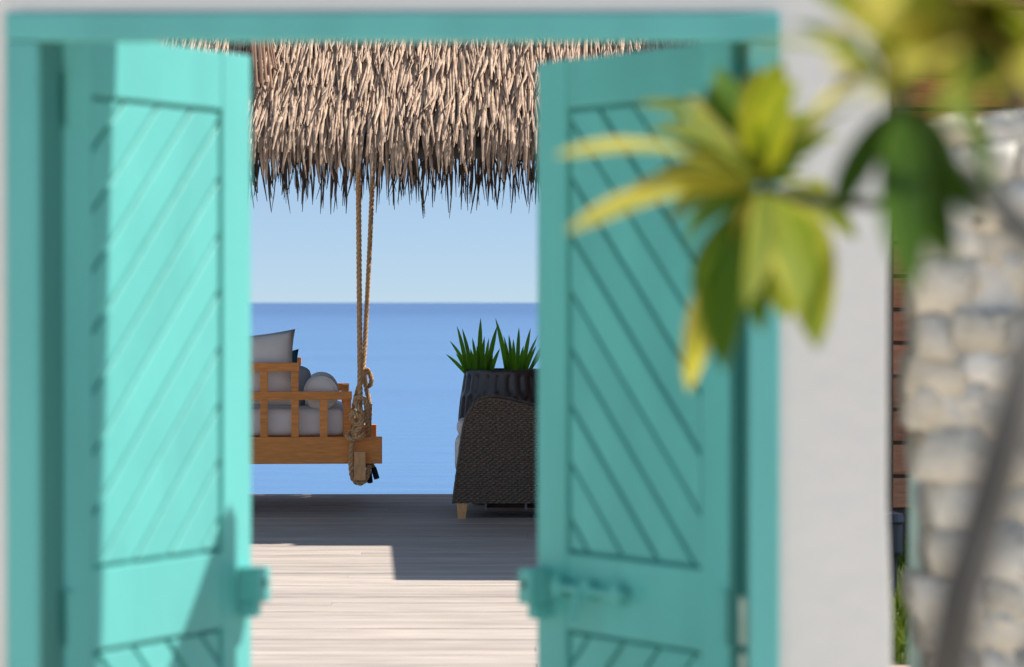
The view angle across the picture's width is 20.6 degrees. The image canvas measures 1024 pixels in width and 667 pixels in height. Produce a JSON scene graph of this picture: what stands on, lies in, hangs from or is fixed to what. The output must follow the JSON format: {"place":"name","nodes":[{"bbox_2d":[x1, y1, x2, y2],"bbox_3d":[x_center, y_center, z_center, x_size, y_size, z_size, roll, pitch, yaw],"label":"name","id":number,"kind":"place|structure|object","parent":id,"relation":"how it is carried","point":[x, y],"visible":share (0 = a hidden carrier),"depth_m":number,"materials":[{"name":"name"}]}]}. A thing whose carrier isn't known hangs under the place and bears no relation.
{"place":"outdoors","nodes":[
{"label":"outdoors","id":0,"kind":"place"},
{"bbox_2d":[251,303,537,493],"bbox_3d":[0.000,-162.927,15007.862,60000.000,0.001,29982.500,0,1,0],"label":"sea","id":1,"kind":"structure","parent":0,"point":[415,389],"depth_m":108.25,"materials":[{"name":"liquid"}]},
{"bbox_2d":[251,159,537,302],"label":"sky","id":2,"kind":"structure","parent":0,"point":[489,254],"materials":[{"name":"blue"}]},
{"bbox_2d":[155,42,705,217],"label":"thatched pavilion","id":3,"kind":"structure","parent":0,"point":[436,106],"depth_m":17.90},
{"bbox_2d":[251,159,381,485],"bbox_3d":[-1.793,-0.780,20.936,1.631,3.710,2.299,0,1,-4],"label":"swing bed","id":4,"kind":"object","parent":3,"relation":"hanging from","point":[356,446],"visible":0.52,"depth_m":19.98,"materials":[{"name":"orange wood"}]},
{"bbox_2d":[251,400,343,435],"bbox_3d":[-1.884,0.617,20.965,1.270,0.212,1.860,0,1,-4],"label":"seat mattress","id":5,"kind":"object","parent":4,"relation":"on","point":[279,420],"visible":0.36,"depth_m":20.07,"materials":[{"name":"grey fabric"}]},
{"bbox_2d":[251,329,300,405],"bbox_3d":[-1.929,0.273,20.136,0.800,0.560,0.202,-4,-6,-6],"label":"scatter cushion","id":6,"kind":"object","parent":5,"relation":"on","point":[276,347],"visible":0.39,"depth_m":20.10,"materials":[{"name":"grey fabric"}]},
{"bbox_2d":[292,349,298,362],"bbox_3d":[-1.809,0.371,20.797,0.500,0.500,0.172,-3,-13,-8],"label":"scatter cushion","id":7,"kind":"object","parent":5,"relation":"on","point":[294,355],"visible":0.03,"depth_m":20.85,"materials":[{"name":"teal fabric"}]},
{"bbox_2d":[299,365,310,405],"bbox_3d":[-1.667,0.389,20.556,0.360,0.360,0.170,14,-10,-10],"label":"scatter cushion","id":8,"kind":"object","parent":5,"relation":"on","point":[304,374],"visible":0.21,"depth_m":20.51,"materials":[{"name":"grey fabric"}]},
{"bbox_2d":[304,372,338,408],"bbox_3d":[-1.401,0.420,20.679,0.256,0.256,1.132,0,1,-4],"label":"bolster","id":9,"kind":"object","parent":5,"relation":"on","point":[320,381],"visible":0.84,"depth_m":20.12,"materials":[{"name":"grey fabric"}]},
{"bbox_2d":[891,665,907,666],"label":"path","id":10,"kind":"structure","parent":0,"point":[899,665],"depth_m":11.53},
{"bbox_2d":[890,530,908,664],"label":"lawn","id":11,"kind":"structure","parent":0,"point":[893,662],"depth_m":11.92,"materials":[{"name":"plant"}]},
{"bbox_2d":[887,512,904,596],"bbox_3d":[1.895,1.131,14.013,0.116,0.490,0.116,0,1,0],"label":"plant pot","id":12,"kind":"object","parent":11,"relation":"on","point":[895,520],"visible":0.73,"depth_m":13.97,"materials":[{"name":"blue ceramic"}]},
{"bbox_3d":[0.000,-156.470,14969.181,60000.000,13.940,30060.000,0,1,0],"label":"ground","id":13,"kind":"structure","parent":0,"visible":0},
{"bbox_2d":[251,494,537,666],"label":"deck","id":14,"kind":"structure","parent":13,"relation":"on","point":[394,580],"depth_m":15.13,"materials":[{"name":"beige wood"}]},
{"bbox_2d":[452,394,537,518],"bbox_3d":[-0.008,0.861,19.897,0.818,0.840,0.795,0,1,0],"label":"wicker armchair","id":15,"kind":"object","parent":14,"relation":"on","point":[497,463],"visible":0.84,"depth_m":19.51,"materials":[{"name":"brown wicker"}]},
{"bbox_2d":[455,434,460,467],"bbox_3d":[-0.049,0.840,19.896,0.700,0.265,0.610,0,1,0],"label":"seat cushion","id":16,"kind":"object","parent":15,"relation":"on","point":[457,441],"visible":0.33,"depth_m":19.61,"materials":[{"name":"grey fabric"}]},
{"bbox_2d":[457,418,463,433],"bbox_3d":[-0.138,0.653,19.908,0.500,0.100,0.500,0,1,0],"label":"lumbar cushion","id":17,"kind":"object","parent":16,"relation":"on","point":[459,424],"visible":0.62,"depth_m":19.67,"materials":[{"name":"grey fabric"}]},
{"bbox_2d":[458,368,537,504],"bbox_3d":[-0.062,0.766,21.010,0.680,1.004,0.673,0,1,0],"label":"planter","id":18,"kind":"object","parent":14,"relation":"on","point":[517,384],"visible":0.17,"depth_m":20.75,"materials":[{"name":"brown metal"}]},
{"bbox_2d":[446,318,499,372],"bbox_3d":[-0.289,0.102,20.952,0.401,0.439,0.198,0,1,0],"label":"sword plant","id":19,"kind":"object","parent":18,"relation":"on","point":[479,358],"visible":0.94,"depth_m":20.91,"materials":[{"name":"green plant"}]},
{"bbox_2d":[495,318,537,369],"bbox_3d":[0.069,0.101,21.035,0.386,0.438,0.184,0,1,0],"label":"sword plant","id":20,"kind":"object","parent":18,"relation":"on","point":[512,358],"visible":0.77,"depth_m":21.00,"materials":[{"name":"green plant"}]},
{"bbox_2d":[0,0,890,666],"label":"gate wall","id":21,"kind":"structure","parent":13,"relation":"on","point":[834,584],"depth_m":5.00,"materials":[{"name":"white paint"}]},
{"bbox_2d":[6,13,779,666],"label":"gateway","id":22,"kind":"object","parent":21,"relation":"attached to","point":[34,289],"visible":0.94,"depth_m":4.99,"materials":[{"name":"teal paint"}]},
{"bbox_2d":[61,42,269,666],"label":"gate leaf","id":23,"kind":"object","parent":22,"relation":"attached to","point":[158,570],"visible":0.94,"depth_m":5.54,"materials":[{"name":"teal paint"}]},
{"bbox_2d":[519,42,729,666],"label":"gate leaf","id":24,"kind":"object","parent":22,"relation":"attached to","point":[631,569],"visible":0.87,"depth_m":5.55,"materials":[{"name":"teal paint"}]},
{"bbox_2d":[555,0,1023,666],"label":"frangipani tree","id":25,"kind":"object","parent":13,"relation":"on","point":[761,248],"visible":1,"depth_m":2.54,"materials":[{"name":"green plant"}]},
{"bbox_2d":[887,0,1023,547],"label":"timber villa","id":26,"kind":"object","parent":13,"relation":"on","point":[928,85],"visible":0.01,"depth_m":17.54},
{"bbox_2d":[896,111,1023,666],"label":"stone wall","id":27,"kind":"structure","parent":13,"relation":"on","point":[964,316],"depth_m":5.06,"materials":[{"name":"beige stone"}]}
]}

